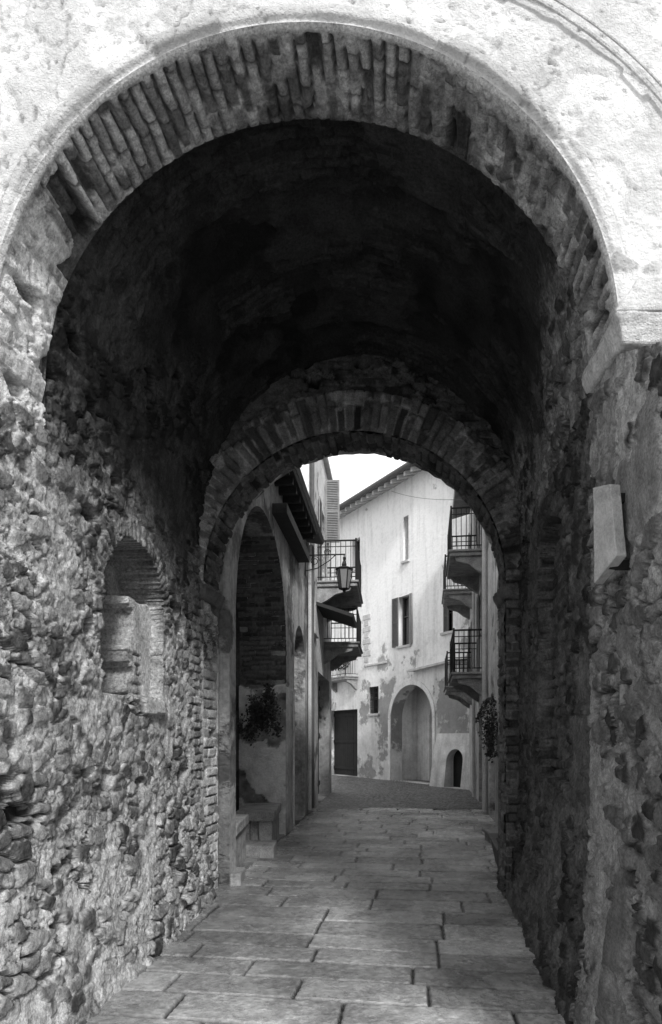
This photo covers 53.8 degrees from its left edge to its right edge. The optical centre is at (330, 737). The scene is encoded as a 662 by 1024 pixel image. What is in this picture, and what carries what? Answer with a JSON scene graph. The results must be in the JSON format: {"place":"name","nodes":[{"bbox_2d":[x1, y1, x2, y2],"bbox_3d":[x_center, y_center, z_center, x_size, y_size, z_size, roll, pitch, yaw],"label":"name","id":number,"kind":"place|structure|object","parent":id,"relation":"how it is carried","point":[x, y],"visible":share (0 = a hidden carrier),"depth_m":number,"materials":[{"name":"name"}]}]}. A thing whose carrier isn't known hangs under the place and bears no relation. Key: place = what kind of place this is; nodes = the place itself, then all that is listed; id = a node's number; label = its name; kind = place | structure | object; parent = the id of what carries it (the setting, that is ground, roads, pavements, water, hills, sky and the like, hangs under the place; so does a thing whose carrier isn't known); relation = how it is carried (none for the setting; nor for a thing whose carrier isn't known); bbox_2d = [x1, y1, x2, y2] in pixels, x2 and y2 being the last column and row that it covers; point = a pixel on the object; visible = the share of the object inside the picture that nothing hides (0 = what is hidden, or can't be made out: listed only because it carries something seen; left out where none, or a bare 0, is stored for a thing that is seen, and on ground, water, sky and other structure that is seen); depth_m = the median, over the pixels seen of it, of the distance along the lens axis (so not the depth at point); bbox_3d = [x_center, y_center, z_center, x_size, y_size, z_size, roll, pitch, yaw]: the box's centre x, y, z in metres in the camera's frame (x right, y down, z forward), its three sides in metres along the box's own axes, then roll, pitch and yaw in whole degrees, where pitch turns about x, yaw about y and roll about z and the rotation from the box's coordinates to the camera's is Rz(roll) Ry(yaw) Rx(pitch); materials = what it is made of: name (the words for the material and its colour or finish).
{"place":"outdoors","nodes":[
{"label":"outdoors","id":0,"kind":"place"},
{"bbox_2d":[246,687,292,834],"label":"pillar plinth","id":1,"kind":"structure","parent":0,"point":[289,827],"depth_m":10.83,"materials":[{"name":"grey stone"}]},
{"bbox_2d":[86,808,565,1023],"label":"street paving","id":2,"kind":"structure","parent":0,"point":[365,916],"depth_m":5.14,"materials":[{"name":"stone"}]},
{"bbox_2d":[236,814,248,866],"bbox_3d":[-1.315,1.330,8.049,0.477,0.671,1.109,0,0,0],"label":"stone bench","id":3,"kind":"object","parent":2,"relation":"on","point":[242,821],"visible":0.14,"depth_m":8.06,"materials":[{"name":"grey stone"}]},
{"bbox_2d":[230,840,276,885],"bbox_3d":[-1.680,1.550,8.150,1.840,0.220,2.100,0,0,0],"label":"stone step","id":4,"kind":"object","parent":2,"relation":"on","point":[262,848],"visible":0.3,"depth_m":8.70,"materials":[{"name":"grey stone"}]},
{"bbox_2d":[236,803,280,840],"bbox_3d":[-1.074,1.350,9.824,0.560,0.632,1.359,0,0,0],"label":"stone bench","id":5,"kind":"object","parent":2,"relation":"on","point":[263,824],"visible":0.64,"depth_m":9.29,"materials":[{"name":"grey stone"}]},
{"bbox_2d":[236,536,286,834],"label":"wall","id":6,"kind":"structure","parent":2,"relation":"on","point":[262,771],"depth_m":10.75,"materials":[{"name":"grey brick"}]},
{"bbox_2d":[237,682,282,747],"bbox_3d":[-1.117,-0.360,10.356,0.741,1.037,0.652,0,0,0],"label":"hanging plant","id":7,"kind":"object","parent":6,"relation":"hanging from","point":[258,711],"visible":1,"depth_m":10.25,"materials":[{"name":"black plant"}]},
{"bbox_2d":[482,828,497,843],"bbox_3d":[2.585,1.535,9.900,0.390,0.230,0.900,0,0,0],"label":"stone ledge","id":8,"kind":"object","parent":2,"relation":"on","point":[489,830],"visible":0.21,"depth_m":10.10,"materials":[{"name":"grey stone"}]},
{"bbox_2d":[323,457,332,479],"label":"cornice","id":9,"kind":"structure","parent":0,"point":[328,468],"depth_m":17.47,"materials":[{"name":"stone"}]},
{"bbox_2d":[328,454,405,503],"label":"sky","id":10,"kind":"structure","parent":0,"point":[356,472],"materials":[{"name":"white"}]},
{"bbox_2d":[314,775,481,809],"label":"cobbled street","id":11,"kind":"structure","parent":0,"point":[347,792],"depth_m":17.79,"materials":[{"name":"grey stone"}]},
{"bbox_2d":[402,687,416,779],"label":"door","id":12,"kind":"structure","parent":11,"relation":"on","point":[409,742],"depth_m":24.82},
{"bbox_2d":[429,733,468,789],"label":"cellar buttress","id":13,"kind":"structure","parent":11,"relation":"on","point":[447,746],"depth_m":21.11,"materials":[{"name":"white paint"}]},
{"bbox_2d":[453,750,462,786],"bbox_3d":[4.175,0.950,20.869,0.008,1.300,0.900,0,0,-29],"label":"cellar opening","id":14,"kind":"object","parent":13,"relation":"in","point":[457,764],"visible":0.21,"depth_m":21.04,"materials":[{"name":"black"}]},
{"bbox_2d":[450,610,451,630],"bbox_3d":[4.067,-4.050,21.610,0.020,1.100,0.500,0,0,-29],"label":"end window glass","id":15,"kind":"object","parent":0,"point":[450,620],"visible":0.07,"depth_m":21.75,"materials":[{"name":"black glass"}]},
{"bbox_2d":[488,833,497,866],"bbox_3d":[2.180,1.435,7.950,0.476,0.370,1.328,0,0,7],"label":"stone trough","id":16,"kind":"object","parent":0,"point":[493,836],"visible":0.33,"depth_m":8.12,"materials":[{"name":"grey stone"}]},
{"label":"ground","id":17,"kind":"structure","parent":0,"visible":0},
{"bbox_2d":[236,601,239,810],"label":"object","id":18,"kind":"object","parent":17,"relation":"on","point":[237,703],"depth_m":10.88,"materials":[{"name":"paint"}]},
{"bbox_2d":[219,483,308,886],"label":"street wall","id":19,"kind":"structure","parent":17,"relation":"on","point":[258,520],"depth_m":9.22,"materials":[{"name":"paint"}]},
{"bbox_2d":[272,469,317,562],"bbox_3d":[-0.674,-3.660,10.944,0.540,0.720,3.314,0,0,5],"label":"eave","id":20,"kind":"object","parent":19,"relation":"attached to","point":[292,515],"visible":0.85,"depth_m":10.56,"materials":[{"name":"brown wood"}]},
{"bbox_2d":[292,545,311,825],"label":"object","id":21,"kind":"structure","parent":19,"relation":"attached to","point":[309,699],"depth_m":13.56,"materials":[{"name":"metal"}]},
{"bbox_2d":[305,549,352,593],"bbox_3d":[-0.039,-3.379,13.228,0.991,0.918,0.346,0,0,0],"label":"wall lantern","id":22,"kind":"object","parent":19,"relation":"attached to","point":[343,572],"depth_m":13.19,"materials":[{"name":"metal"}]},
{"bbox_2d":[300,459,331,812],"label":"street wall","id":23,"kind":"structure","parent":17,"relation":"on","point":[322,674],"depth_m":17.20,"materials":[{"name":"grey paint"}]},
{"bbox_2d":[296,468,323,544],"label":"roof","id":24,"kind":"structure","parent":23,"relation":"attached to","point":[318,538],"depth_m":11.98,"materials":[{"name":"tile"}]},
{"bbox_2d":[310,463,313,807],"bbox_3d":[-0.402,-2.800,14.045,0.083,8.600,0.083,0,0,23],"label":"drainpipe","id":25,"kind":"object","parent":23,"relation":"attached to","point":[312,484],"visible":0.39,"depth_m":14.01,"materials":[{"name":"metal"}]},
{"bbox_2d":[314,630,318,638],"bbox_3d":[-0.363,-2.353,14.797,0.100,0.086,0.763,0,0,5],"label":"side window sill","id":26,"kind":"structure","parent":23,"relation":"attached to","point":[316,635],"depth_m":14.86,"materials":[{"name":"stone"}]},
{"bbox_2d":[318,682,319,793],"bbox_3d":[-0.483,-0.010,17.177,0.070,3.180,2.912,0,0,5],"label":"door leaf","id":27,"kind":"object","parent":23,"relation":"attached to","point":[318,737],"visible":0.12,"depth_m":18.52,"materials":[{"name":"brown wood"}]},
{"bbox_2d":[319,496,321,580],"bbox_3d":[-0.260,-4.775,15.897,0.034,2.050,0.502,0,0,5],"label":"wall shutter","id":28,"kind":"object","parent":23,"relation":"attached to","point":[320,513],"depth_m":15.85,"materials":[{"name":"grey wood"}]},
{"bbox_2d":[325,480,339,542],"bbox_3d":[0.038,-5.975,17.218,0.380,1.650,0.034,0,0,5],"label":"open shutter","id":29,"kind":"object","parent":23,"relation":"attached to","point":[332,509],"visible":0.96,"depth_m":17.21,"materials":[{"name":"grey wood"}]},
{"bbox_2d":[316,602,356,627],"bbox_3d":[0.163,-3.010,16.060,0.880,0.380,1.607,0,0,5],"label":"door canopy","id":30,"kind":"object","parent":23,"relation":"attached to","point":[337,615],"visible":1,"depth_m":15.72,"materials":[{"name":"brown wood"}]},
{"bbox_2d":[317,538,360,588],"bbox_3d":[0.252,-4.230,16.708,0.940,1.000,2.489,0,0,5],"label":"balcony railing","id":31,"kind":"object","parent":23,"relation":"attached to","point":[357,572],"visible":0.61,"depth_m":15.49,"materials":[{"name":"black metal"}]},
{"bbox_2d":[317,580,362,621],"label":"balcony slab","id":32,"kind":"structure","parent":23,"relation":"attached to","point":[329,593],"depth_m":15.68,"materials":[{"name":"grey concrete"}]},
{"bbox_2d":[323,641,362,670],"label":"balcony slab","id":33,"kind":"structure","parent":23,"relation":"attached to","point":[337,655],"depth_m":17.04,"materials":[{"name":"stone"}]},
{"bbox_2d":[324,607,360,643],"bbox_3d":[0.346,-2.950,18.010,0.890,0.900,2.088,0,0,5],"label":"balcony railing","id":34,"kind":"object","parent":33,"relation":"on","point":[358,631],"visible":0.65,"depth_m":17.01,"materials":[{"name":"metal"}]},
{"bbox_2d":[0,0,661,1023],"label":"stone archway","id":35,"kind":"object","parent":17,"relation":"on","point":[250,250],"visible":0.99,"depth_m":3.90,"materials":[{"name":"stone"}]},
{"bbox_2d":[532,0,661,103],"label":"facade conduit","id":36,"kind":"object","parent":35,"relation":"attached to","point":[628,65],"visible":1,"depth_m":3.06,"materials":[{"name":"metal"}]},
{"bbox_2d":[593,484,630,583],"bbox_3d":[1.307,-0.939,2.956,0.186,0.443,0.189,0,0,0],"label":"stone plaque","id":37,"kind":"object","parent":35,"relation":"attached to","point":[609,541],"visible":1,"depth_m":2.93,"materials":[{"name":"stone"}]},
{"bbox_2d":[332,470,468,784],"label":"front wall","id":38,"kind":"structure","parent":17,"relation":"on","point":[390,530],"depth_m":24.12,"materials":[{"name":"paint"}]},
{"bbox_2d":[332,661,352,677],"bbox_3d":[0.376,-2.925,27.114,0.590,0.850,1.880,0,0,-29],"label":"flower balcony railing","id":39,"kind":"object","parent":38,"relation":"attached to","point":[344,673],"visible":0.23,"depth_m":26.33,"materials":[{"name":"grey metal"}]},
{"bbox_2d":[333,662,349,670],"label":"balcony flowers","id":40,"kind":"object","parent":39,"relation":"on","point":[338,668],"visible":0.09,"depth_m":26.80,"materials":[{"name":"grey plant"}]},
{"bbox_2d":[332,675,358,692],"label":"flower balcony slab","id":41,"kind":"structure","parent":38,"relation":"attached to","point":[351,681],"depth_m":26.44,"materials":[{"name":"grey concrete"}]},
{"bbox_2d":[334,710,356,775],"bbox_3d":[0.742,0.200,27.690,0.070,2.760,2.451,0,0,-29],"label":"door leaf","id":42,"kind":"object","parent":38,"relation":"attached to","point":[345,742],"visible":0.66,"depth_m":27.89,"materials":[{"name":"grey wood"}]},
{"bbox_2d":[367,713,379,715],"bbox_3d":[1.643,-0.903,25.385,0.100,0.086,0.810,0,0,-29],"label":"window sill","id":43,"kind":"structure","parent":38,"relation":"attached to","point":[376,714],"depth_m":25.22,"materials":[{"name":"stone"}]},
{"bbox_2d":[370,686,378,713],"bbox_3d":[1.713,-1.475,25.424,0.023,1.050,0.650,0,0,-29],"label":"window grille","id":44,"kind":"object","parent":38,"relation":"attached to","point":[374,699],"depth_m":25.47,"materials":[{"name":"metal"}]},
{"bbox_2d":[373,687,378,713],"bbox_3d":[1.844,-1.475,25.497,0.060,1.050,0.650,0,0,-29],"label":"window frame","id":45,"kind":"object","parent":38,"relation":"on","point":[373,700],"visible":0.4,"depth_m":25.59,"materials":[{"name":"paint"}]},
{"bbox_2d":[375,688,376,711],"bbox_3d":[1.887,-1.475,25.522,0.020,1.050,0.650,0,0,-29],"label":"window glass","id":46,"kind":"object","parent":45,"relation":"in","point":[375,700],"depth_m":25.71,"materials":[{"name":"black glass"}]},
{"bbox_2d":[340,464,413,509],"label":"roof","id":47,"kind":"structure","parent":38,"relation":"on","point":[379,485],"depth_m":23.96,"materials":[{"name":"tile"}]},
{"bbox_2d":[340,462,410,507],"bbox_3d":[0.077,-9.220,26.489,0.140,0.140,11.106,0,0,-29],"label":"gutter","id":48,"kind":"object","parent":47,"relation":"attached to","point":[381,480],"depth_m":23.61,"materials":[{"name":"paint"}]},
{"bbox_2d":[340,466,421,518],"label":"rafters","id":49,"kind":"object","parent":38,"relation":"on","point":[398,480],"visible":0.5,"depth_m":24.21,"materials":[{"name":"wood"}]},
{"bbox_2d":[392,597,397,647],"bbox_3d":[2.361,-4.250,24.090,0.034,1.800,0.370,0,0,-29],"label":"shutter","id":50,"kind":"object","parent":38,"relation":"attached to","point":[394,622],"visible":1,"depth_m":24.08,"materials":[{"name":"paint"}]},
{"bbox_2d":[396,644,410,648],"bbox_3d":[2.629,-3.303,23.615,0.100,0.086,0.860,0,0,-29],"label":"window sill","id":51,"kind":"structure","parent":38,"relation":"attached to","point":[403,646],"depth_m":23.54,"materials":[{"name":"stone"}]},
{"bbox_2d":[403,596,408,644],"bbox_3d":[2.830,-4.250,23.727,0.060,1.800,0.700,0,0,-29],"label":"window frame","id":52,"kind":"object","parent":38,"relation":"attached to","point":[404,616],"visible":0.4,"depth_m":23.98,"materials":[{"name":"grey wood"}]},
{"bbox_2d":[405,598,407,644],"bbox_3d":[2.874,-4.250,23.752,0.020,1.800,0.700,0,0,-29],"label":"window glass","id":53,"kind":"object","parent":52,"relation":"in","point":[406,622],"visible":0.21,"depth_m":23.92,"materials":[{"name":"black glass"}]},
{"bbox_2d":[409,593,411,643],"bbox_3d":[2.836,-4.250,23.238,0.034,1.800,0.140,0,0,-29],"label":"shutter","id":54,"kind":"object","parent":38,"relation":"attached to","point":[410,618],"visible":1,"depth_m":23.24,"materials":[{"name":"grey wood"}]},
{"bbox_2d":[388,679,435,779],"bbox_3d":[2.834,-0.240,23.272,0.035,3.680,2.802,0,0,-29],"label":"portal surround","id":55,"kind":"object","parent":38,"relation":"attached to","point":[422,686],"visible":0.98,"depth_m":23.40,"materials":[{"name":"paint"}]},
{"bbox_2d":[363,614,466,671],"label":"string courses","id":56,"kind":"object","parent":38,"relation":"attached to","point":[366,635],"visible":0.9,"depth_m":25.69,"materials":[{"name":"stone"}]},
{"bbox_2d":[417,686,431,780],"bbox_3d":[4.008,-0.295,23.926,0.250,3.790,2.501,0,0,-29],"label":"door leaf","id":57,"kind":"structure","parent":38,"relation":"attached to","point":[424,738],"depth_m":24.61,"materials":[{"name":"grey wood"}]},
{"bbox_2d":[392,491,461,499],"bbox_3d":[2.875,-7.350,19.650,0.012,3.311,8.413,0,0,-9],"label":"overhead cable","id":58,"kind":"object","parent":38,"relation":"attached to","point":[436,499],"visible":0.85,"depth_m":18.24,"materials":[{"name":"metal"}]},
{"bbox_2d":[444,607,448,631],"bbox_3d":[3.820,-4.050,21.616,0.034,1.100,0.250,0,0,-29],"label":"shutter","id":59,"kind":"object","parent":38,"relation":"attached to","point":[446,619],"visible":0.73,"depth_m":21.61,"materials":[{"name":"paint"}]},
{"bbox_2d":[440,630,452,635],"bbox_3d":[3.822,-3.453,21.474,0.100,0.086,0.660,0,0,-29],"label":"end window sill","id":60,"kind":"structure","parent":38,"relation":"attached to","point":[446,633],"depth_m":21.45,"materials":[{"name":"stone"}]},
{"bbox_2d":[449,610,452,630],"bbox_3d":[4.023,-4.050,21.586,0.060,1.100,0.500,0,0,-29],"label":"end window frame","id":61,"kind":"object","parent":38,"relation":"attached to","point":[449,620],"visible":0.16,"depth_m":21.68,"materials":[{"name":"black wood"}]},
{"bbox_2d":[452,490,470,518],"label":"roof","id":62,"kind":"structure","parent":38,"relation":"on","point":[459,503],"depth_m":19.38,"materials":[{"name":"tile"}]},
{"bbox_2d":[469,509,498,825],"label":"street wall","id":63,"kind":"structure","parent":17,"relation":"on","point":[492,678],"depth_m":13.50,"materials":[{"name":"paint"}]},
{"bbox_2d":[443,554,465,588],"bbox_3d":[3.692,-4.640,19.057,0.790,0.980,1.798,0,0,8],"label":"balcony railing","id":64,"kind":"object","parent":63,"relation":"attached to","point":[444,580],"visible":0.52,"depth_m":18.90,"materials":[{"name":"black metal"}]},
{"bbox_2d":[441,588,471,619],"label":"balcony slab","id":65,"kind":"structure","parent":63,"relation":"attached to","point":[459,600],"depth_m":18.33,"materials":[{"name":"grey concrete"}]},
{"bbox_2d":[443,686,471,708],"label":"balcony slab","id":66,"kind":"structure","parent":63,"relation":"attached to","point":[462,698],"depth_m":18.22,"materials":[{"name":"grey concrete"}]},
{"bbox_2d":[445,651,471,685],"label":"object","id":67,"kind":"structure","parent":63,"relation":"attached to","point":[446,668],"depth_m":18.23,"materials":[{"name":"black metal"}]},
{"bbox_2d":[445,548,481,593],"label":"balcony slab","id":68,"kind":"structure","parent":63,"relation":"attached to","point":[464,567],"depth_m":15.18,"materials":[{"name":"grey concrete"}]},
{"bbox_2d":[447,506,481,553],"bbox_3d":[3.166,-4.640,15.406,0.770,0.980,2.101,0,0,8],"label":"balcony railing","id":69,"kind":"object","parent":63,"relation":"attached to","point":[450,546],"visible":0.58,"depth_m":14.42,"materials":[{"name":"black metal"}]},
{"bbox_2d":[448,672,481,702],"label":"balcony slab","id":70,"kind":"structure","parent":63,"relation":"attached to","point":[469,684],"depth_m":14.40,"materials":[{"name":"grey concrete"}]},
{"bbox_2d":[450,628,481,672],"bbox_3d":[3.195,-1.940,15.401,0.710,0.980,2.101,0,0,8],"label":"balcony railing","id":71,"kind":"object","parent":63,"relation":"attached to","point":[452,654],"visible":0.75,"depth_m":14.42,"materials":[{"name":"black metal"}]},
{"bbox_2d":[468,627,469,671],"bbox_3d":[4.147,-2.375,19.660,0.034,1.850,0.495,0,0,8],"label":"shutter","id":72,"kind":"object","parent":63,"relation":"attached to","point":[469,647],"visible":0.23,"depth_m":19.41,"materials":[{"name":"grey wood"}]},
{"bbox_2d":[476,594,478,671],"bbox_3d":[3.632,-2.475,16.160,0.034,2.050,0.495,0,0,8],"label":"shutter","id":73,"kind":"object","parent":63,"relation":"attached to","point":[477,633],"visible":0.84,"depth_m":16.15,"materials":[{"name":"grey wood"}]},
{"bbox_2d":[476,520,478,547],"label":"shutter","id":74,"kind":"object","parent":63,"relation":"attached to","point":[477,534],"visible":0.25,"depth_m":16.04,"materials":[{"name":"grey wood"}]},
{"bbox_2d":[472,511,486,810],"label":"drainpipes","id":75,"kind":"object","parent":63,"relation":"attached to","point":[484,658],"visible":0.52,"depth_m":13.88,"materials":[{"name":"metal"}]},
{"bbox_2d":[481,584,481,671],"bbox_3d":[3.410,-2.475,14.650,0.034,2.050,0.495,0,0,8],"label":"shutter","id":76,"kind":"object","parent":63,"relation":"attached to","point":[481,627],"visible":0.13,"depth_m":14.85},
{"bbox_2d":[475,696,497,762],"bbox_3d":[2.966,-0.157,12.013,0.571,1.229,1.056,0,0,0],"label":"wall creeper","id":77,"kind":"object","parent":63,"relation":"attached to","point":[490,738],"depth_m":11.94,"materials":[{"name":"black plant"}]}
]}

